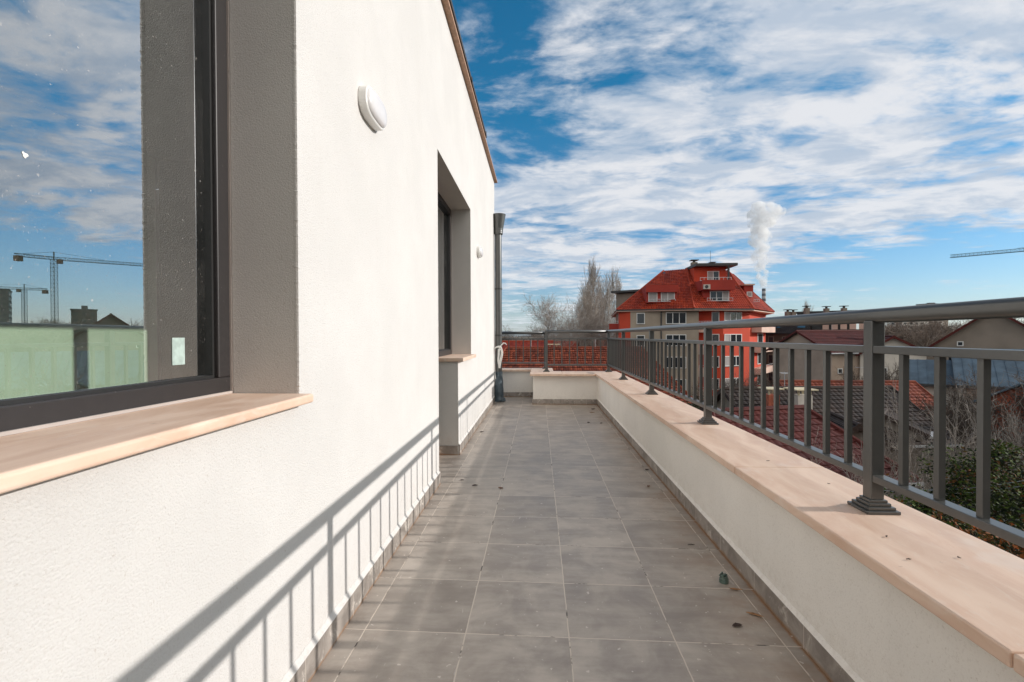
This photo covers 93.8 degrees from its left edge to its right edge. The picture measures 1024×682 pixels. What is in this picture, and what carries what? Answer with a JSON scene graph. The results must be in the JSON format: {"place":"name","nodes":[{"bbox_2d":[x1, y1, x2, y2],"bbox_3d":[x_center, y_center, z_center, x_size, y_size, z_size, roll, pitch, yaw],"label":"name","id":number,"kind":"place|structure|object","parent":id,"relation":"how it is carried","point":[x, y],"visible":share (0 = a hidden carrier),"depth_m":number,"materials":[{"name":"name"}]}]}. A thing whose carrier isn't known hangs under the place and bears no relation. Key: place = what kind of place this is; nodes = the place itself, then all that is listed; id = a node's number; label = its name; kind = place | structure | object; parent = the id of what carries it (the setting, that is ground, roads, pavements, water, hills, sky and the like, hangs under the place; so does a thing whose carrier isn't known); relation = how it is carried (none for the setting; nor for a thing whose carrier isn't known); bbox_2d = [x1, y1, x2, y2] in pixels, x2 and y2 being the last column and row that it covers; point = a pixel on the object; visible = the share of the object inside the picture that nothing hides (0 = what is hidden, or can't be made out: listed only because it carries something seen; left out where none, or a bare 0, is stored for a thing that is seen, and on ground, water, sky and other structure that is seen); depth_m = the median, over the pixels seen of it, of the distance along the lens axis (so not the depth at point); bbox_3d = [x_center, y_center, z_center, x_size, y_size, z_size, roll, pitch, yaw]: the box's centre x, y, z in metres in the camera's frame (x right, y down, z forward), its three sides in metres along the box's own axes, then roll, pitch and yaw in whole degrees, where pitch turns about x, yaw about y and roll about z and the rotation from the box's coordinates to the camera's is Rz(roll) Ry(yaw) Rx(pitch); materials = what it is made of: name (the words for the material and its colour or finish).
{"place":"outdoors","nodes":[
{"label":"outdoors","id":0,"kind":"place"},
{"bbox_2d":[502,340,553,349],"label":"house","id":1,"kind":"structure","parent":0,"point":[512,343],"depth_m":69.44,"materials":[{"name":"red tile"}]},
{"bbox_2d":[502,331,613,335],"bbox_3d":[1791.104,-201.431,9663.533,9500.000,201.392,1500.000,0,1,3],"label":"hills","id":2,"kind":"structure","parent":0,"point":[530,335],"depth_m":9403.45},
{"bbox_2d":[495,344,692,404],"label":"house","id":3,"kind":"structure","parent":0,"point":[565,354],"depth_m":44.24,"materials":[{"name":"red ceramic"}]},
{"bbox_2d":[609,251,774,399],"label":"apartment building","id":4,"kind":"structure","parent":0,"point":[697,292],"depth_m":65.43,"materials":[{"name":"paint"}]},
{"bbox_2d":[637,313,644,323],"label":"window","id":5,"kind":"structure","parent":4,"relation":"in","point":[640,316],"depth_m":65.45,"materials":[{"name":"grey glass"}]},
{"bbox_2d":[637,335,644,345],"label":"window","id":6,"kind":"structure","parent":4,"relation":"in","point":[638,336],"depth_m":65.49,"materials":[{"name":"glass"}]},
{"bbox_2d":[648,293,656,300],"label":"window","id":7,"kind":"structure","parent":4,"relation":"in","point":[651,296],"depth_m":65.42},
{"bbox_2d":[661,292,674,300],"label":"window","id":8,"kind":"structure","parent":4,"relation":"in","point":[667,296],"depth_m":65.29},
{"bbox_2d":[666,312,685,323],"bbox_3d":[22.059,-3.078,64.451,2.610,1.580,0.140,0,1,12],"label":"window","id":9,"kind":"structure","parent":4,"relation":"in","point":[671,317],"depth_m":64.47,"materials":[{"name":"glass"}]},
{"bbox_2d":[666,334,685,345],"bbox_3d":[22.070,-0.097,64.484,2.611,1.555,0.140,0,1,12],"label":"window","id":10,"kind":"structure","parent":4,"relation":"in","point":[677,336],"depth_m":64.49,"materials":[{"name":"black glass"}]},
{"bbox_2d":[667,357,685,367],"bbox_3d":[22.081,2.887,64.518,2.612,1.531,0.140,0,1,12],"label":"window","id":11,"kind":"structure","parent":4,"relation":"in","point":[667,357],"depth_m":64.55,"materials":[{"name":"black glass"}]},
{"bbox_2d":[707,271,718,279],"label":"window","id":12,"kind":"structure","parent":4,"relation":"in","point":[709,273],"depth_m":67.19,"materials":[{"name":"white glass"}]},
{"bbox_2d":[712,312,718,321],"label":"window","id":13,"kind":"structure","parent":4,"relation":"in","point":[715,315],"depth_m":65.12,"materials":[{"name":"grey glass"}]},
{"bbox_2d":[712,334,718,340],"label":"window","id":14,"kind":"structure","parent":4,"relation":"in","point":[715,337],"depth_m":65.15,"materials":[{"name":"grey glass"}]},
{"bbox_2d":[712,356,718,367],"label":"window","id":15,"kind":"structure","parent":4,"relation":"in","point":[712,356],"depth_m":65.09,"materials":[{"name":"grey glass"}]},
{"bbox_2d":[710,291,728,300],"bbox_3d":[28.014,-6.075,64.692,2.539,1.360,0.140,0,1,3],"label":"window","id":16,"kind":"structure","parent":4,"relation":"in","point":[713,294],"depth_m":64.72,"materials":[{"name":"glass"}]},
{"bbox_2d":[725,356,738,365],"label":"window","id":17,"kind":"structure","parent":4,"relation":"in","point":[736,358],"depth_m":65.61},
{"bbox_2d":[725,378,738,386],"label":"window","id":18,"kind":"structure","parent":4,"relation":"in","point":[727,379],"depth_m":65.23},
{"bbox_2d":[724,312,741,320],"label":"window","id":19,"kind":"structure","parent":4,"relation":"in","point":[727,315],"depth_m":65.42,"materials":[{"name":"grey glass"}]},
{"bbox_2d":[724,334,741,341],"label":"window","id":20,"kind":"structure","parent":4,"relation":"in","point":[727,337],"depth_m":65.53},
{"bbox_2d":[757,353,760,363],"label":"window","id":21,"kind":"structure","parent":4,"relation":"in","point":[758,354],"depth_m":71.07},
{"bbox_2d":[757,333,762,341],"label":"window","id":22,"kind":"structure","parent":4,"relation":"in","point":[759,335],"depth_m":71.53,"materials":[{"name":"white glass"}]},
{"bbox_2d":[452,0,1023,331],"label":"sky","id":23,"kind":"structure","parent":0,"point":[838,153],"materials":[{"name":"blue"}]},
{"bbox_2d":[772,367,950,413],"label":"house","id":24,"kind":"structure","parent":0,"point":[915,387],"depth_m":30.35,"materials":[{"name":"red tile"}]},
{"bbox_2d":[885,358,898,379],"bbox_3d":[30.244,6.401,38.899,10.564,10.043,7.240,-1,1,-25],"label":"bare tree","id":25,"kind":"object","parent":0,"point":[891,376],"visible":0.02,"depth_m":39.35,"materials":[{"name":"brown plant"}]},
{"bbox_2d":[916,303,947,324],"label":"apartment building","id":26,"kind":"structure","parent":0,"point":[946,321],"depth_m":715.94,"materials":[{"name":"grey concrete"}]},
{"label":"ground","id":27,"kind":"structure","parent":0,"visible":0},
{"bbox_2d":[0,0,496,681],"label":"house","id":28,"kind":"structure","parent":27,"relation":"on","point":[262,218],"depth_m":1.24,"materials":[{"name":"white paint"}]},
{"bbox_2d":[0,0,312,493],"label":"window","id":29,"kind":"structure","parent":28,"relation":"in","point":[117,113],"depth_m":0.98,"materials":[{"name":"black glass"}]},
{"bbox_2d":[172,338,184,364],"bbox_3d":[-0.798,0.025,1.148,0.001,0.065,0.040,0,1,3],"label":"sticker","id":30,"kind":"object","parent":29,"relation":"attached to","point":[178,351],"visible":1,"depth_m":1.15,"materials":[{"name":"white paper"}]},
{"bbox_2d":[358,85,386,130],"bbox_3d":[-0.521,-0.882,1.822,0.051,0.116,0.216,0,1,3],"label":"wall lamp","id":31,"kind":"object","parent":28,"relation":"attached to","point":[372,109],"visible":1,"depth_m":1.76,"materials":[{"name":"white plastic"}]},
{"bbox_2d":[438,192,475,361],"bbox_3d":[-0.513,-0.545,4.195,0.294,1.409,0.772,0,1,3],"label":"window","id":32,"kind":"structure","parent":28,"relation":"in","point":[444,212],"depth_m":4.36,"materials":[{"name":"black glass"}]},
{"bbox_2d":[477,246,482,257],"bbox_3d":[-0.339,-0.946,5.096,0.051,0.110,0.205,0,1,3],"label":"wall lamp","id":33,"kind":"object","parent":28,"relation":"attached to","point":[479,252],"visible":1,"depth_m":5.02,"materials":[{"name":"white plastic"}]},
{"bbox_2d":[493,213,505,394],"bbox_3d":[-0.184,-0.485,6.946,0.200,2.685,0.200,0,1,3],"label":"drainpipe","id":34,"kind":"object","parent":28,"relation":"attached to","point":[498,219],"visible":0.96,"depth_m":6.91,"materials":[{"name":"grey metal"}]},
{"bbox_2d":[495,371,505,400],"bbox_3d":[-0.171,0.653,6.939,0.161,0.420,0.184,0,1,3],"label":"plastic sheet","id":35,"kind":"object","parent":34,"relation":"attached to","point":[499,392],"visible":0.94,"depth_m":6.90,"materials":[{"name":"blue plastic"}]},
{"bbox_2d":[494,342,506,378],"bbox_3d":[-0.168,0.283,6.847,0.187,0.533,0.043,0,1,3],"label":"cable bundle","id":36,"kind":"object","parent":28,"relation":"attached to","point":[500,356],"visible":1,"depth_m":6.85,"materials":[{"name":"white plastic"}]},
{"bbox_2d":[310,397,830,681],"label":"terrace floor","id":37,"kind":"structure","parent":28,"relation":"on","point":[566,553],"depth_m":1.84,"materials":[{"name":"grey tile"}]},
{"bbox_2d":[719,571,728,583],"bbox_3d":[0.818,0.911,1.850,0.035,0.040,0.035,0,1,3],"label":"plastic scrap","id":38,"kind":"object","parent":37,"relation":"on","point":[723,578],"visible":1,"depth_m":1.84,"materials":[{"name":"plastic"}]},
{"bbox_2d":[502,368,1023,681],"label":"parapet","id":39,"kind":"structure","parent":28,"relation":"on","point":[842,588],"depth_m":1.38,"materials":[{"name":"beige paint"}]},
{"bbox_2d":[495,330,606,371],"bbox_3d":[0.532,0.141,7.240,1.738,0.601,0.630,0,1,42],"label":"railing","id":40,"kind":"object","parent":39,"relation":"on","point":[545,339],"visible":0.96,"depth_m":6.92,"materials":[{"name":"grey metal"}]},
{"bbox_2d":[605,297,1023,547],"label":"railing","id":41,"kind":"object","parent":39,"relation":"on","point":[874,350],"visible":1,"depth_m":1.44,"materials":[{"name":"grey metal"}]},
{"bbox_2d":[502,325,513,340],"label":"bare tree","id":42,"kind":"object","parent":27,"relation":"on","point":[506,335],"visible":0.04,"depth_m":98.71,"materials":[{"name":"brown plant"}]},
{"bbox_2d":[526,321,555,337],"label":"bare tree","id":43,"kind":"object","parent":27,"relation":"on","point":[538,335],"visible":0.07,"depth_m":91.05,"materials":[{"name":"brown plant"}]},
{"bbox_2d":[504,288,589,342],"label":"bare tree","id":44,"kind":"object","parent":27,"relation":"on","point":[547,316],"visible":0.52,"depth_m":81.47,"materials":[{"name":"grey plant"}]},
{"bbox_2d":[555,341,578,345],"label":"house","id":45,"kind":"structure","parent":27,"relation":"on","point":[574,344],"depth_m":76.47,"materials":[{"name":"red tile"}]},
{"bbox_2d":[551,310,606,345],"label":"bare tree","id":46,"kind":"object","parent":27,"relation":"on","point":[584,327],"visible":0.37,"depth_m":77.61,"materials":[{"name":"grey plant"}]},
{"bbox_2d":[567,282,606,345],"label":"poplar tree","id":47,"kind":"object","parent":27,"relation":"on","point":[588,308],"visible":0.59,"depth_m":91.67,"materials":[{"name":"grey plant"}]},
{"bbox_2d":[565,256,608,337],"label":"poplar tree","id":48,"kind":"object","parent":27,"relation":"on","point":[592,280],"visible":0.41,"depth_m":96.88,"materials":[{"name":"brown plant"}]},
{"bbox_2d":[577,309,615,345],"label":"bare tree","id":49,"kind":"object","parent":27,"relation":"on","point":[601,334],"visible":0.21,"depth_m":80.04,"materials":[{"name":"grey plant"}]},
{"bbox_2d":[596,267,620,339],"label":"poplar tree","id":50,"kind":"object","parent":27,"relation":"on","point":[608,301],"visible":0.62,"depth_m":101.69,"materials":[{"name":"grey plant"}]},
{"bbox_2d":[609,278,622,337],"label":"poplar tree","id":51,"kind":"object","parent":27,"relation":"on","point":[614,301],"visible":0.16,"depth_m":115.71,"materials":[{"name":"grey plant"}]},
{"bbox_2d":[671,395,703,408],"bbox_3d":[13.363,7.629,33.527,6.460,7.835,4.294,0,1,3],"label":"leafy bush","id":52,"kind":"object","parent":27,"relation":"on","point":[695,405],"visible":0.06,"depth_m":32.84,"materials":[{"name":"green plant"}]},
{"bbox_2d":[691,378,728,399],"bbox_3d":[20.009,7.411,44.575,5.741,7.965,8.378,0,1,-21],"label":"bare tree","id":53,"kind":"object","parent":27,"relation":"on","point":[718,388],"visible":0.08,"depth_m":46.23,"materials":[{"name":"brown plant"}]},
{"bbox_2d":[717,367,760,391],"bbox_3d":[20.813,6.907,43.074,6.489,9.002,9.469,0,1,36],"label":"bare tree","id":54,"kind":"object","parent":27,"relation":"on","point":[735,383],"visible":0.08,"depth_m":44.22,"materials":[{"name":"brown plant"}]},
{"bbox_2d":[762,288,765,316],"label":"factory chimney","id":55,"kind":"object","parent":27,"relation":"on","point":[764,294],"visible":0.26,"depth_m":600.78,"materials":[{"name":"concrete"}]},
{"bbox_2d":[748,373,780,385],"bbox_3d":[23.697,7.079,41.258,8.216,8.679,5.630,0,1,11],"label":"bare tree","id":56,"kind":"object","parent":27,"relation":"on","point":[767,384],"visible":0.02,"depth_m":41.82,"materials":[{"name":"brown plant"}]},
{"bbox_2d":[765,306,863,385],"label":"apartment building","id":57,"kind":"structure","parent":27,"relation":"on","point":[780,333],"depth_m":79.08,"materials":[{"name":"grey tile"}]},
{"bbox_2d":[768,354,772,362],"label":"window","id":58,"kind":"structure","parent":57,"relation":"in","point":[770,357],"depth_m":80.92,"materials":[{"name":"black glass"}]},
{"bbox_2d":[768,372,772,380],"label":"window","id":59,"kind":"structure","parent":57,"relation":"in","point":[770,376],"depth_m":80.96,"materials":[{"name":"black glass"}]},
{"bbox_2d":[768,337,773,342],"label":"window","id":60,"kind":"structure","parent":57,"relation":"in","point":[770,339],"depth_m":80.81,"materials":[{"name":"black glass"}]},
{"bbox_2d":[766,330,863,383],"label":"house","id":61,"kind":"structure","parent":27,"relation":"on","point":[847,337],"depth_m":48.75,"materials":[{"name":"grey paint"}]},
{"bbox_2d":[712,405,922,498],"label":"house","id":62,"kind":"structure","parent":27,"relation":"on","point":[837,434],"depth_m":18.41,"materials":[{"name":"red tile"}]},
{"bbox_2d":[699,372,963,511],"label":"house","id":63,"kind":"structure","parent":27,"relation":"on","point":[837,402],"depth_m":24.85,"materials":[{"name":"tile"}]},
{"bbox_2d":[834,366,862,379],"bbox_3d":[29.323,6.569,40.350,5.582,9.680,8.145,0,1,44],"label":"bare tree","id":64,"kind":"object","parent":27,"relation":"on","point":[854,377],"visible":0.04,"depth_m":39.97,"materials":[{"name":"brown plant"}]},
{"bbox_2d":[822,411,896,458],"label":"shed","id":65,"kind":"structure","parent":27,"relation":"on","point":[837,419],"depth_m":19.84,"materials":[{"name":"tile"}]},
{"bbox_2d":[810,446,927,500],"bbox_3d":[10.549,7.606,15.365,4.382,8.311,5.404,-1,1,-31],"label":"bare shrub","id":66,"kind":"object","parent":27,"relation":"on","point":[886,471],"visible":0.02,"depth_m":15.35,"materials":[{"name":"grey plant"}]},
{"bbox_2d":[811,410,932,498],"bbox_3d":[12.134,7.037,16.872,6.669,9.405,5.370,0,1,36],"label":"bare shrub","id":67,"kind":"object","parent":27,"relation":"on","point":[888,463],"visible":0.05,"depth_m":16.29,"materials":[{"name":"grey plant"}]},
{"bbox_2d":[855,335,932,379],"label":"house","id":68,"kind":"structure","parent":27,"relation":"on","point":[892,340],"depth_m":44.83,"materials":[{"name":"beige paint"}]},
{"bbox_2d":[830,435,959,528],"bbox_3d":[11.686,7.397,14.205,6.635,8.747,5.381,0,1,-21],"label":"bare shrub","id":69,"kind":"object","parent":27,"relation":"on","point":[889,474],"visible":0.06,"depth_m":14.66,"materials":[{"name":"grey plant"}]},
{"bbox_2d":[860,408,932,487],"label":"shed","id":70,"kind":"structure","parent":27,"relation":"on","point":[893,425],"depth_m":22.81,"materials":[{"name":"tile"}]},
{"bbox_2d":[890,321,925,328],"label":"apartment building","id":71,"kind":"structure","parent":27,"relation":"on","point":[906,323],"depth_m":395.99,"materials":[{"name":"grey concrete"}]},
{"bbox_2d":[857,391,966,502],"bbox_3d":[14.907,6.791,18.474,6.979,9.843,5.620,-1,1,-33],"label":"bare shrub","id":72,"kind":"object","parent":27,"relation":"on","point":[915,458],"visible":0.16,"depth_m":18.46,"materials":[{"name":"brown plant"}]},
{"bbox_2d":[899,321,931,329],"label":"bare tree","id":73,"kind":"object","parent":27,"relation":"on","point":[916,325],"depth_m":84.66,"materials":[{"name":"brown plant"}]},
{"bbox_2d":[885,322,951,346],"bbox_3d":[47.883,3.837,57.825,11.240,14.604,13.077,0,1,15],"label":"bare tree","id":74,"kind":"object","parent":27,"relation":"on","point":[897,331],"visible":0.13,"depth_m":57.56,"materials":[{"name":"brown plant"}]},
{"bbox_2d":[851,440,1013,523],"bbox_3d":[12.222,7.206,13.068,7.570,9.151,6.096,0,1,-13],"label":"bare shrub","id":75,"kind":"object","parent":27,"relation":"on","point":[927,481],"visible":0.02,"depth_m":12.73,"materials":[{"name":"brown plant"}]},
{"bbox_2d":[894,319,972,346],"bbox_3d":[55.988,3.575,64.164,11.490,14.928,13.367,0,1,40],"label":"bare tree","id":76,"kind":"object","parent":27,"relation":"on","point":[956,326],"visible":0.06,"depth_m":62.49,"materials":[{"name":"brown plant"}]},
{"bbox_2d":[901,321,966,338],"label":"bare tree","id":77,"kind":"object","parent":27,"relation":"on","point":[930,327],"visible":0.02,"depth_m":81.28,"materials":[{"name":"brown plant"}]},
{"bbox_2d":[909,359,959,484],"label":"house","id":78,"kind":"structure","parent":27,"relation":"on","point":[921,372],"depth_m":34.80,"materials":[{"name":"blue metal"}]},
{"bbox_2d":[892,443,1005,541],"bbox_3d":[11.432,7.142,12.279,5.496,9.302,4.426,0,1,2],"label":"bare shrub","id":79,"kind":"object","parent":27,"relation":"on","point":[950,496],"visible":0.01,"depth_m":12.22,"materials":[{"name":"brown plant"}]},
{"bbox_2d":[884,380,1020,520],"bbox_3d":[15.298,6.431,16.241,4.664,10.615,5.752,0,1,11],"label":"bare shrub","id":80,"kind":"object","parent":27,"relation":"on","point":[968,444],"visible":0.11,"depth_m":16.75,"materials":[{"name":"brown plant"}]},
{"bbox_2d":[884,473,1023,556],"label":"leafy bush","id":81,"kind":"object","parent":27,"relation":"on","point":[1018,520],"visible":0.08,"depth_m":9.71,"materials":[{"name":"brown plant"}]},
{"bbox_2d":[898,496,1023,558],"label":"leafy bush","id":82,"kind":"object","parent":27,"relation":"on","point":[1017,553],"visible":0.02,"depth_m":8.20,"materials":[{"name":"green plant"}]},
{"bbox_2d":[918,392,1003,483],"bbox_3d":[21.511,7.076,25.475,9.523,9.054,6.527,0,1,-8],"label":"bare tree","id":83,"kind":"object","parent":27,"relation":"on","point":[953,416],"visible":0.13,"depth_m":24.80,"materials":[{"name":"brown plant"}]},
{"bbox_2d":[904,438,1023,550],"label":"leafy bush","id":84,"kind":"object","parent":27,"relation":"on","point":[957,482],"visible":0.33,"depth_m":10.92,"materials":[{"name":"green plant"}]},
{"bbox_2d":[911,383,1023,478],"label":"bare tree","id":85,"kind":"object","parent":27,"relation":"on","point":[957,416],"visible":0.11,"depth_m":26.74,"materials":[{"name":"brown plant"}]},
{"bbox_2d":[912,375,1023,501],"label":"bare shrub","id":86,"kind":"object","parent":27,"relation":"on","point":[1012,425],"visible":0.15,"depth_m":19.27,"materials":[{"name":"brown plant"}]},
{"bbox_2d":[927,318,1023,359],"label":"house","id":87,"kind":"structure","parent":27,"relation":"on","point":[1003,333],"depth_m":43.77,"materials":[{"name":"beige tile"}]},
{"bbox_2d":[957,341,963,345],"bbox_3d":[42.116,0.257,45.042,0.066,0.450,0.450,-1,1,-43],"label":"window","id":88,"kind":"structure","parent":87,"relation":"in","point":[959,343],"depth_m":45.01,"materials":[{"name":"black glass"}]},
{"bbox_2d":[930,364,1023,482],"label":"bare tree","id":89,"kind":"object","parent":27,"relation":"on","point":[994,405],"visible":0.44,"depth_m":24.67,"materials":[{"name":"brown plant"}]},
{"bbox_2d":[949,379,1023,487],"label":"bare shrub","id":90,"kind":"object","parent":27,"relation":"on","point":[999,432],"visible":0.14,"depth_m":21.18,"materials":[{"name":"brown plant"}]},
{"bbox_2d":[949,348,1023,502],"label":"house","id":91,"kind":"structure","parent":27,"relation":"on","point":[960,366],"depth_m":31.75,"materials":[{"name":"blue metal"}]},
{"bbox_2d":[950,247,1023,257],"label":"tower crane","id":92,"kind":"object","parent":27,"relation":"on","point":[985,252],"visible":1,"depth_m":213.35,"materials":[{"name":"metal"}]},
{"bbox_2d":[971,383,1023,512],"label":"house","id":93,"kind":"structure","parent":27,"relation":"on","point":[1004,391],"depth_m":25.38,"materials":[{"name":"red brick"}]}
]}

